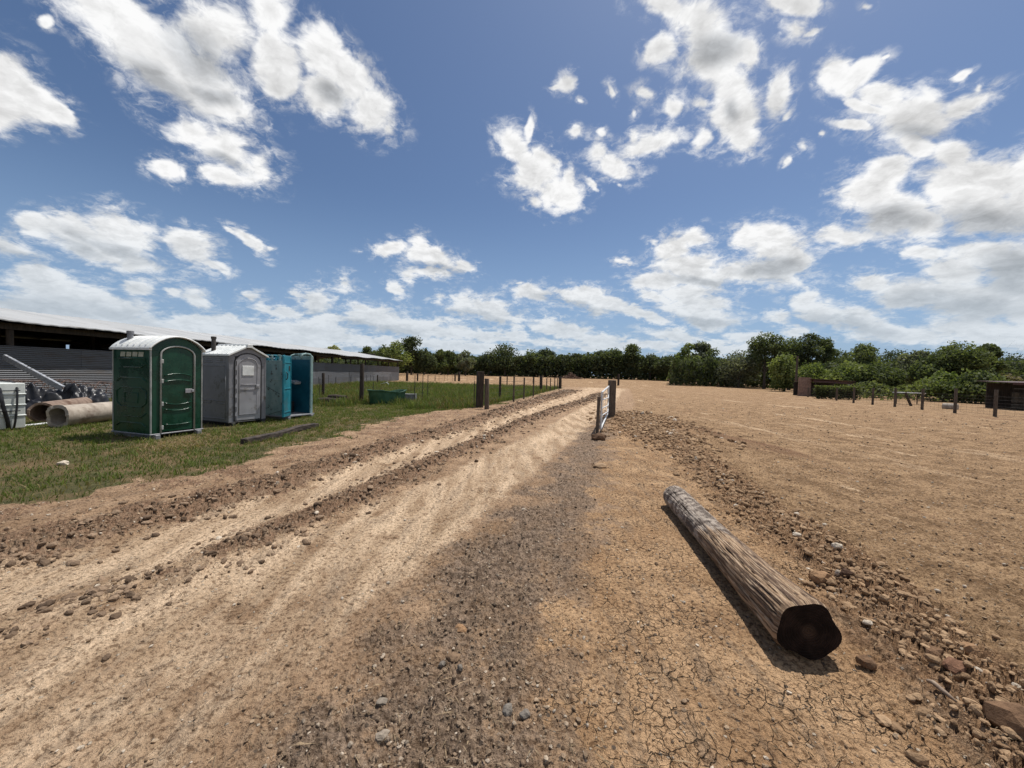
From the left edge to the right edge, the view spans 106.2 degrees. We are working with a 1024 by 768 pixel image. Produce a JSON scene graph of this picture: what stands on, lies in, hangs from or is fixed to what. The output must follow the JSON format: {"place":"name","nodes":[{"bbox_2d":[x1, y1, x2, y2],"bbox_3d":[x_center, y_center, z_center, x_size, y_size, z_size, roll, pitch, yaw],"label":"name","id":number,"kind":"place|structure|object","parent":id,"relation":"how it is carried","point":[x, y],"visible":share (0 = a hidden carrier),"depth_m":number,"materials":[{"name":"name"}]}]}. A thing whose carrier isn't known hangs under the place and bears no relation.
{"place":"outdoors","nodes":[
{"label":"outdoors","id":0,"kind":"place"},
{"bbox_2d":[0,398,508,504],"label":"lawn grass","id":1,"kind":"structure","parent":0,"point":[324,421],"depth_m":7.83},
{"bbox_2d":[0,373,1023,767],"bbox_3d":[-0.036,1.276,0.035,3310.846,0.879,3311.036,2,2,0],"label":"ground","id":2,"kind":"structure","parent":0,"point":[70,683],"depth_m":2.80,"materials":[{"name":"soil"}]},
{"bbox_2d":[0,380,26,429],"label":"water tank","id":3,"kind":"object","parent":2,"relation":"on","point":[12,405],"visible":0.98,"depth_m":9.24,"materials":[{"name":"white plastic"}]},
{"bbox_2d":[25,382,62,413],"bbox_3d":[-14.728,0.465,11.930,1.662,1.042,0.960,1,2,-11],"label":"tarp heap","id":4,"kind":"object","parent":2,"relation":"on","point":[34,394],"visible":0.47,"depth_m":11.85,"materials":[{"name":"black plastic"}]},
{"bbox_2d":[2,354,64,391],"bbox_3d":[-15.742,-0.377,12.640,3.090,1.141,0.081,2,2,15],"label":"steel channel","id":5,"kind":"object","parent":4,"relation":"on","point":[34,373],"visible":0.94,"depth_m":12.59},
{"bbox_2d":[1,379,111,399],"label":"wire roll","id":6,"kind":"object","parent":2,"relation":"on","point":[63,380],"visible":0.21,"depth_m":13.88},
{"bbox_2d":[26,397,92,421],"bbox_3d":[-13.142,0.730,11.423,0.571,0.572,2.449,1,2,-24],"label":"concrete pipe","id":7,"kind":"object","parent":2,"relation":"on","point":[35,412],"visible":0.41,"depth_m":10.60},
{"bbox_2d":[46,402,111,426],"bbox_3d":[-11.670,0.793,11.014,0.590,0.591,2.547,1,2,-5],"label":"concrete pipe","id":8,"kind":"object","parent":2,"relation":"on","point":[64,415],"visible":0.62,"depth_m":10.11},
{"bbox_2d":[60,383,109,402],"bbox_3d":[-13.695,0.488,12.338,1.826,1.030,1.055,2,2,6],"label":"tarp heap","id":9,"kind":"object","parent":2,"relation":"on","point":[71,390],"visible":0.47,"depth_m":12.16,"materials":[{"name":"black plastic"}]},
{"bbox_2d":[85,434,227,460],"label":"grass tufts","id":10,"kind":"object","parent":2,"relation":"on","point":[164,444],"visible":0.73,"depth_m":7.91,"materials":[{"name":"green plant"}]},
{"bbox_2d":[109,331,205,439],"bbox_3d":[-8.477,0.001,9.234,1.440,2.470,1.184,2,2,17],"label":"portable toilet","id":11,"kind":"object","parent":2,"relation":"on","point":[157,381],"visible":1,"depth_m":8.82,"materials":[{"name":"green plastic"}]},
{"bbox_2d":[120,352,143,356],"bbox_3d":[-8.593,-0.676,8.697,0.795,0.105,0.014,2,2,17],"label":"vent window","id":12,"kind":"structure","parent":11,"relation":"in","point":[134,354],"depth_m":8.67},
{"bbox_2d":[162,348,193,431],"bbox_3d":[-7.856,0.124,9.033,0.075,1.930,0.675,2,2,17],"label":"door","id":13,"kind":"structure","parent":11,"relation":"in","point":[177,363],"depth_m":9.03,"materials":[{"name":"green plastic"}]},
{"bbox_2d":[0,308,401,398],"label":"long barn","id":14,"kind":"structure","parent":2,"relation":"on","point":[38,342],"depth_m":19.54,"materials":[{"name":"metal"}]},
{"bbox_2d":[202,336,268,425],"bbox_3d":[-8.234,-0.092,11.375,1.370,2.550,1.180,2,2,20],"label":"portable toilet","id":15,"kind":"object","parent":2,"relation":"on","point":[234,386],"visible":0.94,"depth_m":10.96,"materials":[{"name":"grey plastic"}]},
{"bbox_2d":[234,355,260,420],"bbox_3d":[-7.664,0.090,11.151,0.070,1.890,0.778,2,2,20],"label":"door","id":16,"kind":"structure","parent":15,"relation":"in","point":[247,368],"depth_m":11.14,"materials":[{"name":"grey plastic"}]},
{"bbox_2d":[240,423,318,443],"bbox_3d":[-5.686,1.207,9.620,0.234,0.158,2.661,2,2,3],"label":"timber tie","id":17,"kind":"object","parent":2,"relation":"on","point":[280,433],"visible":0.84,"depth_m":9.23,"materials":[{"name":"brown wood"}]},
{"bbox_2d":[266,353,313,419],"bbox_3d":[-7.612,0.044,12.838,1.628,2.230,1.494,2,2,18],"label":"portable toilet","id":18,"kind":"object","parent":2,"relation":"on","point":[289,387],"visible":0.81,"depth_m":12.52,"materials":[{"name":"teal plastic"}]},
{"bbox_2d":[282,356,291,417],"bbox_3d":[-7.136,0.071,12.181,0.165,1.920,0.600,1,2,-10],"label":"door","id":19,"kind":"structure","parent":18,"relation":"in","point":[286,360],"depth_m":12.11,"materials":[{"name":"teal plastic"}]},
{"bbox_2d":[0,389,606,662],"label":"road clods","id":20,"kind":"object","parent":2,"relation":"on","point":[97,590],"visible":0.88,"depth_m":3.78,"materials":[{"name":"soil"}]},
{"bbox_2d":[322,345,340,359],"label":"tree","id":21,"kind":"object","parent":2,"relation":"on","point":[333,347],"visible":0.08,"depth_m":103.81,"materials":[{"name":"green plant"}]},
{"bbox_2d":[316,358,380,365],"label":"trees","id":22,"kind":"object","parent":2,"relation":"on","point":[342,361],"visible":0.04,"depth_m":85.11,"materials":[{"name":"green plant"}]},
{"bbox_2d":[319,373,377,396],"bbox_3d":[-14.657,-0.238,33.178,4.202,1.604,23.892,1,2,-9],"label":"barn side fence","id":23,"kind":"object","parent":2,"relation":"on","point":[323,385],"visible":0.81,"depth_m":22.50,"materials":[{"name":"wood"}]},
{"bbox_2d":[359,363,363,400],"bbox_3d":[-7.516,0.025,19.244,0.201,2.096,0.211,2,2,0],"label":"wooden post","id":24,"kind":"object","parent":2,"relation":"on","point":[361,391],"visible":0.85,"depth_m":19.16,"materials":[{"name":"brown wood"}]},
{"bbox_2d":[358,346,376,364],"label":"tree","id":25,"kind":"object","parent":2,"relation":"on","point":[367,349],"visible":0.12,"depth_m":99.19,"materials":[{"name":"green plant"}]},
{"bbox_2d":[371,344,389,365],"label":"tree","id":26,"kind":"object","parent":2,"relation":"on","point":[380,352],"visible":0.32,"depth_m":94.69,"materials":[{"name":"green plant"}]},
{"bbox_2d":[376,697,387,705],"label":"stone","id":27,"kind":"object","parent":2,"relation":"on","point":[381,701],"visible":1,"depth_m":1.83,"materials":[{"name":"stone"}]},
{"bbox_2d":[375,729,389,740],"bbox_3d":[-0.567,1.534,1.683,0.059,0.025,0.054,2,2,0],"label":"stone","id":28,"kind":"object","parent":2,"relation":"on","point":[381,735],"visible":0.97,"depth_m":1.67,"materials":[{"name":"stone"}]},
{"bbox_2d":[367,389,406,403],"bbox_3d":[-6.247,0.609,19.316,0.865,0.695,2.358,2,2,28],"label":"stock tank","id":29,"kind":"object","parent":2,"relation":"on","point":[376,396],"visible":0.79,"depth_m":18.67,"materials":[{"name":"green plastic"}]},
{"bbox_2d":[381,340,414,370],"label":"tree","id":30,"kind":"object","parent":2,"relation":"on","point":[397,351],"visible":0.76,"depth_m":86.89,"materials":[{"name":"green plant"}]},
{"bbox_2d":[400,335,422,374],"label":"tree","id":31,"kind":"object","parent":2,"relation":"on","point":[410,344],"visible":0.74,"depth_m":96.90,"materials":[{"name":"green plant"}]},
{"bbox_2d":[368,380,474,402],"bbox_3d":[-5.127,0.390,19.186,3.818,1.663,6.546,0,2,-35],"label":"pasture front fence","id":32,"kind":"object","parent":2,"relation":"on","point":[414,393],"visible":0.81,"depth_m":20.31,"materials":[{"name":"metal"}]},
{"bbox_2d":[413,347,439,374],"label":"tree","id":33,"kind":"object","parent":2,"relation":"on","point":[425,361],"visible":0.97,"depth_m":98.63,"materials":[{"name":"green plant"}]},
{"bbox_2d":[313,379,558,409],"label":"pasture grass","id":34,"kind":"structure","parent":2,"relation":"on","point":[430,399],"depth_m":25.61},
{"bbox_2d":[434,349,448,374],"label":"tree","id":35,"kind":"object","parent":2,"relation":"on","point":[439,355],"visible":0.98,"depth_m":103.23,"materials":[{"name":"green plant"}]},
{"bbox_2d":[444,350,456,374],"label":"tree","id":36,"kind":"object","parent":2,"relation":"on","point":[451,357],"visible":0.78,"depth_m":105.17,"materials":[{"name":"green plant"}]},
{"bbox_2d":[446,651,460,662],"bbox_3d":[-0.322,1.522,2.146,0.079,0.034,0.066,3,2,41],"label":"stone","id":37,"kind":"object","parent":2,"relation":"on","point":[453,656],"visible":1,"depth_m":2.13,"materials":[{"name":"stone"}]},
{"bbox_2d":[455,624,466,632],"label":"stone","id":38,"kind":"object","parent":2,"relation":"on","point":[461,628],"visible":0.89,"depth_m":2.38,"materials":[{"name":"stone"}]},
{"bbox_2d":[456,349,476,375],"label":"tree","id":39,"kind":"object","parent":2,"relation":"on","point":[466,363],"visible":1,"depth_m":102.80,"materials":[{"name":"green plant"}]},
{"bbox_2d":[406,371,534,384],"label":"pasture back fence","id":40,"kind":"object","parent":2,"relation":"on","point":[452,377],"visible":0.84,"depth_m":62.04,"materials":[{"name":"brown wood"}]},
{"bbox_2d":[476,371,483,407],"bbox_3d":[-1.460,0.313,17.500,0.328,1.762,0.282,1,2,-17],"label":"wooden post","id":41,"kind":"object","parent":2,"relation":"on","point":[479,388],"visible":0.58,"depth_m":17.38,"materials":[{"name":"brown wood"}]},
{"bbox_2d":[484,379,488,409],"bbox_3d":[-1.097,0.493,16.759,0.227,1.460,0.213,2,2,0],"label":"wooden post","id":42,"kind":"object","parent":2,"relation":"on","point":[486,400],"visible":0.85,"depth_m":16.67,"materials":[{"name":"brown wood"}]},
{"bbox_2d":[475,351,505,375],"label":"tree","id":43,"kind":"object","parent":2,"relation":"on","point":[488,363],"visible":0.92,"depth_m":108.84,"materials":[{"name":"green plant"}]},
{"bbox_2d":[485,343,521,375],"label":"tree","id":44,"kind":"object","parent":2,"relation":"on","point":[505,354],"visible":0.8,"depth_m":110.35,"materials":[{"name":"green plant"}]},
{"bbox_2d":[502,703,511,716],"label":"stone","id":45,"kind":"object","parent":2,"relation":"on","point":[507,710],"visible":0.93,"depth_m":1.80,"materials":[{"name":"stone"}]},
{"bbox_2d":[0,395,1023,767],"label":"pebbles","id":46,"kind":"object","parent":2,"relation":"on","point":[402,727],"visible":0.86,"depth_m":2.17,"materials":[{"name":"stone"}]},
{"bbox_2d":[0,421,1023,767],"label":"stones","id":47,"kind":"object","parent":2,"relation":"on","point":[450,667],"visible":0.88,"depth_m":1.91,"materials":[{"name":"stone"}]},
{"bbox_2d":[483,376,561,401],"bbox_3d":[1.939,0.176,30.912,1.649,1.658,27.405,2,2,16],"label":"roadside fence","id":48,"kind":"object","parent":2,"relation":"on","point":[541,381],"visible":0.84,"depth_m":24.20,"materials":[{"name":"metal"}]},
{"bbox_2d":[519,709,530,719],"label":"stone","id":49,"kind":"object","parent":2,"relation":"on","point":[524,714],"visible":1,"depth_m":1.78,"materials":[{"name":"stone"}]},
{"bbox_2d":[522,349,542,373],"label":"tree","id":50,"kind":"object","parent":2,"relation":"on","point":[533,354],"visible":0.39,"depth_m":114.10,"materials":[{"name":"green plant"}]},
{"bbox_2d":[384,351,685,380],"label":"distant woodland","id":51,"kind":"object","parent":2,"relation":"on","point":[565,361],"visible":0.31,"depth_m":112.69,"materials":[{"name":"green plant"}]},
{"bbox_2d":[536,347,556,375],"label":"tree","id":52,"kind":"object","parent":2,"relation":"on","point":[544,352],"visible":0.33,"depth_m":116.35,"materials":[{"name":"green plant"}]},
{"bbox_2d":[552,354,572,376],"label":"tree","id":53,"kind":"object","parent":2,"relation":"on","point":[553,361],"visible":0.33,"depth_m":114.27,"materials":[{"name":"green plant"}]},
{"bbox_2d":[562,372,585,378],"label":"brush pile","id":54,"kind":"object","parent":2,"relation":"on","point":[571,376],"visible":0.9,"depth_m":103.11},
{"bbox_2d":[595,397,600,433],"bbox_3d":[2.353,0.911,10.524,0.110,1.122,0.090,2,2,0],"label":"wooden stake","id":55,"kind":"object","parent":2,"relation":"on","point":[598,414],"visible":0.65,"depth_m":10.49,"materials":[{"name":"brown wood"}]},
{"bbox_2d":[591,432,606,440],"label":"clod","id":56,"kind":"object","parent":2,"relation":"on","point":[599,436],"visible":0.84,"depth_m":9.47,"materials":[{"name":"soil"}]},
{"bbox_2d":[593,463,606,468],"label":"stone","id":57,"kind":"object","parent":2,"relation":"on","point":[600,465],"visible":0.96,"depth_m":6.68,"materials":[{"name":"stone"}]},
{"bbox_2d":[592,349,612,378],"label":"tree","id":58,"kind":"object","parent":2,"relation":"on","point":[600,352],"visible":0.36,"depth_m":113.98,"materials":[{"name":"green plant"}]},
{"bbox_2d":[607,380,615,416],"bbox_3d":[3.755,0.610,14.498,0.241,1.513,0.205,1,2,-17],"label":"wooden post","id":59,"kind":"object","parent":2,"relation":"on","point":[612,394],"visible":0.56,"depth_m":14.40,"materials":[{"name":"brown wood"}]},
{"bbox_2d":[600,386,608,429],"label":"metal gate","id":60,"kind":"structure","parent":59,"relation":"attached to","point":[605,406],"depth_m":11.84,"materials":[{"name":"metal"}]},
{"bbox_2d":[603,347,628,378],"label":"tree","id":61,"kind":"object","parent":2,"relation":"on","point":[615,352],"visible":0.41,"depth_m":113.69,"materials":[{"name":"green plant"}]},
{"bbox_2d":[622,343,641,379],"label":"tree","id":62,"kind":"object","parent":2,"relation":"on","point":[631,350],"visible":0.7,"depth_m":112.85,"materials":[{"name":"green plant"}]},
{"bbox_2d":[636,353,662,379],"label":"tree","id":63,"kind":"object","parent":2,"relation":"on","point":[647,360],"visible":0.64,"depth_m":110.77,"materials":[{"name":"green plant"}]},
{"bbox_2d":[651,354,676,380],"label":"tree","id":64,"kind":"object","parent":2,"relation":"on","point":[663,365],"visible":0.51,"depth_m":107.05,"materials":[{"name":"green plant"}]},
{"bbox_2d":[674,343,700,359],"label":"tree","id":65,"kind":"object","parent":2,"relation":"on","point":[686,349],"visible":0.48,"depth_m":91.14,"materials":[{"name":"green plant"}]},
{"bbox_2d":[687,340,711,358],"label":"tree","id":66,"kind":"object","parent":2,"relation":"on","point":[699,348],"visible":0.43,"depth_m":90.94,"materials":[{"name":"green plant"}]},
{"bbox_2d":[704,348,720,359],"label":"tree","id":67,"kind":"object","parent":2,"relation":"on","point":[712,350],"visible":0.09,"depth_m":87.40,"materials":[{"name":"green plant"}]},
{"bbox_2d":[714,349,767,387],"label":"bush","id":68,"kind":"object","parent":2,"relation":"on","point":[739,368],"visible":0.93,"depth_m":71.36,"materials":[{"name":"green plant"}]},
{"bbox_2d":[663,485,841,659],"bbox_3d":[1.868,1.390,3.518,0.362,0.356,2.661,2,2,7],"label":"wooden log","id":69,"kind":"object","parent":2,"relation":"on","point":[790,615],"visible":1,"depth_m":2.47,"materials":[{"name":"brown wood"}]},
{"bbox_2d":[669,356,854,387],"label":"roadside thicket","id":70,"kind":"object","parent":2,"relation":"on","point":[681,370],"visible":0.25,"depth_m":74.61,"materials":[{"name":"green plant"}]},
{"bbox_2d":[744,331,789,388],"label":"tree","id":71,"kind":"object","parent":2,"relation":"on","point":[762,346],"visible":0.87,"depth_m":69.18,"materials":[{"name":"green plant"}]},
{"bbox_2d":[766,352,800,390],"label":"bush","id":72,"kind":"object","parent":2,"relation":"on","point":[782,368],"visible":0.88,"depth_m":57.23,"materials":[{"name":"green plant"}]},
{"bbox_2d":[771,336,811,389],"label":"tree","id":73,"kind":"object","parent":2,"relation":"on","point":[794,344],"visible":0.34,"depth_m":66.79,"materials":[{"name":"green plant"}]},
{"bbox_2d":[793,356,798,381],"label":"utility pole","id":74,"kind":"object","parent":2,"relation":"on","point":[796,371],"visible":0.68,"depth_m":47.84,"materials":[{"name":"grey wood"}]},
{"bbox_2d":[576,403,1023,767],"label":"loose clods","id":75,"kind":"object","parent":2,"relation":"on","point":[638,418],"visible":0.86,"depth_m":2.96,"materials":[{"name":"soil"}]},
{"bbox_2d":[792,333,830,367],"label":"tree","id":76,"kind":"object","parent":2,"relation":"on","point":[809,347],"visible":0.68,"depth_m":64.60,"materials":[{"name":"green plant"}]},
{"bbox_2d":[789,360,833,385],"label":"bush","id":77,"kind":"object","parent":2,"relation":"on","point":[812,372],"visible":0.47,"depth_m":55.05,"materials":[{"name":"green plant"}]},
{"bbox_2d":[808,570,831,583],"bbox_3d":[2.429,1.518,3.018,0.173,0.097,0.123,2,2,0],"label":"clod","id":78,"kind":"object","parent":2,"relation":"on","point":[817,577],"visible":0.88,"depth_m":2.99,"materials":[{"name":"soil"}]},
{"bbox_2d":[793,377,855,396],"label":"animal shed","id":79,"kind":"structure","parent":2,"relation":"on","point":[802,385],"depth_m":41.72,"materials":[{"name":"brown wood"}]},
{"bbox_2d":[815,337,840,368],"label":"tree","id":80,"kind":"object","parent":2,"relation":"on","point":[827,344],"visible":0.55,"depth_m":64.60,"materials":[{"name":"green plant"}]},
{"bbox_2d":[831,543,842,548],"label":"stone","id":81,"kind":"object","parent":2,"relation":"on","point":[836,545],"visible":1,"depth_m":3.47,"materials":[{"name":"stone"}]},
{"bbox_2d":[812,385,863,399],"bbox_3d":[30.638,0.825,36.345,4.067,1.432,1.512,2,2,0],"label":"hedge","id":82,"kind":"object","parent":2,"relation":"on","point":[820,390],"visible":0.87,"depth_m":36.10,"materials":[{"name":"green plant"}]},
{"bbox_2d":[820,360,871,396],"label":"bush","id":83,"kind":"object","parent":2,"relation":"on","point":[847,372],"visible":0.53,"depth_m":45.18,"materials":[{"name":"green plant"}]},
{"bbox_2d":[836,348,855,362],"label":"tree","id":84,"kind":"object","parent":2,"relation":"on","point":[842,354],"visible":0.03,"depth_m":83.05,"materials":[{"name":"green plant"}]},
{"bbox_2d":[839,568,853,578],"bbox_3d":[2.637,1.500,3.035,0.091,0.083,0.063,2,2,0],"label":"clod","id":85,"kind":"object","parent":2,"relation":"on","point":[846,572],"visible":0.86,"depth_m":3.02,"materials":[{"name":"soil"}]},
{"bbox_2d":[845,343,885,367],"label":"tree","id":86,"kind":"object","parent":2,"relation":"on","point":[864,353],"visible":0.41,"depth_m":50.93,"materials":[{"name":"green plant"}]},
{"bbox_2d":[855,654,876,669],"bbox_3d":[1.973,1.549,2.141,0.091,0.061,0.060,3,2,34],"label":"clod","id":87,"kind":"object","parent":2,"relation":"on","point":[867,662],"visible":1,"depth_m":2.13,"materials":[{"name":"soil"}]},
{"bbox_2d":[855,359,908,397],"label":"bush","id":88,"kind":"object","parent":2,"relation":"on","point":[887,374],"visible":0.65,"depth_m":42.97,"materials":[{"name":"green plant"}]},
{"bbox_2d":[874,348,912,367],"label":"tree","id":89,"kind":"object","parent":2,"relation":"on","point":[889,356],"visible":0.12,"depth_m":77.15,"materials":[{"name":"green plant"}]},
{"bbox_2d":[807,387,1017,416],"bbox_3d":[27.996,0.930,28.169,3.199,1.572,23.741,2,2,5],"label":"woven wire fence","id":90,"kind":"object","parent":2,"relation":"on","point":[995,403],"visible":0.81,"depth_m":24.75,"materials":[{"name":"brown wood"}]},
{"bbox_2d":[894,348,933,397],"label":"tree","id":91,"kind":"object","parent":2,"relation":"on","point":[906,359],"visible":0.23,"depth_m":45.84,"materials":[{"name":"green plant"}]},
{"bbox_2d":[830,379,1009,401],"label":"fence undergrowth","id":92,"kind":"object","parent":2,"relation":"on","point":[906,389],"visible":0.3,"depth_m":37.13,"materials":[{"name":"green plant"}]},
{"bbox_2d":[822,360,1023,383],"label":"fence thicket","id":93,"kind":"object","parent":2,"relation":"on","point":[830,365],"visible":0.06,"depth_m":56.53,"materials":[{"name":"green plant"}]},
{"bbox_2d":[926,645,943,659],"bbox_3d":[2.393,1.523,2.169,0.107,0.074,0.068,1,2,-26],"label":"clod","id":94,"kind":"object","parent":2,"relation":"on","point":[934,650],"visible":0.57,"depth_m":2.16,"materials":[{"name":"soil"}]},
{"bbox_2d":[905,350,974,399],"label":"tree","id":95,"kind":"object","parent":2,"relation":"on","point":[921,368],"visible":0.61,"depth_m":41.57,"materials":[{"name":"green plant"}]},
{"bbox_2d":[926,679,957,702],"bbox_3d":[2.163,1.538,1.939,0.024,0.033,0.127,2,2,-2],"label":"stick","id":96,"kind":"object","parent":2,"relation":"on","point":[939,687],"visible":1,"depth_m":1.93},
{"bbox_2d":[914,371,979,402],"bbox_3d":[42.826,0.311,37.889,4.755,3.260,4.534,0,2,-43],"label":"bush","id":97,"kind":"object","parent":2,"relation":"on","point":[942,377],"visible":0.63,"depth_m":37.28,"materials":[{"name":"green plant"}]},
{"bbox_2d":[942,403,958,409],"bbox_3d":[29.674,1.545,26.030,0.500,0.500,0.700,1,2,-29],"label":"barrel","id":98,"kind":"object","parent":2,"relation":"on","point":[949,406],"visible":0.59,"depth_m":25.96,"materials":[{"name":"plastic"}]},
{"bbox_2d":[942,656,966,673],"bbox_3d":[2.387,1.520,2.068,0.121,0.088,0.098,2,2,0],"label":"clod","id":99,"kind":"object","parent":2,"relation":"on","point":[953,665],"visible":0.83,"depth_m":2.05,"materials":[{"name":"soil"}]},
{"bbox_2d":[932,340,1000,377],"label":"tree","id":100,"kind":"object","parent":2,"relation":"on","point":[980,359],"visible":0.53,"depth_m":40.69,"materials":[{"name":"green plant"}]},
{"bbox_2d":[959,642,980,655],"bbox_3d":[2.641,1.534,2.218,0.099,0.080,0.078,2,2,0],"label":"clod","id":101,"kind":"object","parent":2,"relation":"on","point":[968,647],"visible":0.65,"depth_m":2.20,"materials":[{"name":"soil"}]},
{"bbox_2d":[935,368,1007,403],"bbox_3d":[43.413,0.230,36.000,5.180,3.681,5.096,2,2,0],"label":"bush","id":102,"kind":"object","parent":2,"relation":"on","point":[972,380],"visible":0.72,"depth_m":35.27,"materials":[{"name":"green plant"}]},
{"bbox_2d":[974,343,1010,379],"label":"tree","id":103,"kind":"object","parent":2,"relation":"on","point":[1003,365],"visible":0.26,"depth_m":43.25,"materials":[{"name":"green plant"}]},
{"bbox_2d":[980,381,1023,410],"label":"storage shed","id":104,"kind":"structure","parent":2,"relation":"on","point":[1009,391],"depth_m":28.98,"materials":[{"name":"wood"}]},
{"bbox_2d":[982,701,1023,740],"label":"clod","id":105,"kind":"object","parent":2,"relation":"on","point":[1006,714],"visible":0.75,"depth_m":1.73,"materials":[{"name":"soil"}]},
{"bbox_2d":[999,352,1023,380],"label":"tree","id":106,"kind":"object","parent":2,"relation":"on","point":[1011,358],"visible":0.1,"depth_m":61.48,"materials":[{"name":"green plant"}]},
{"bbox_2d":[1000,373,1023,380],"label":"bush","id":107,"kind":"object","parent":2,"relation":"on","point":[1013,378],"visible":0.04,"depth_m":43.18,"materials":[{"name":"green plant"}]},
{"bbox_2d":[0,0,1023,376],"label":"sky","id":108,"kind":"structure","parent":0,"point":[565,177],"materials":[{"name":"blue"}]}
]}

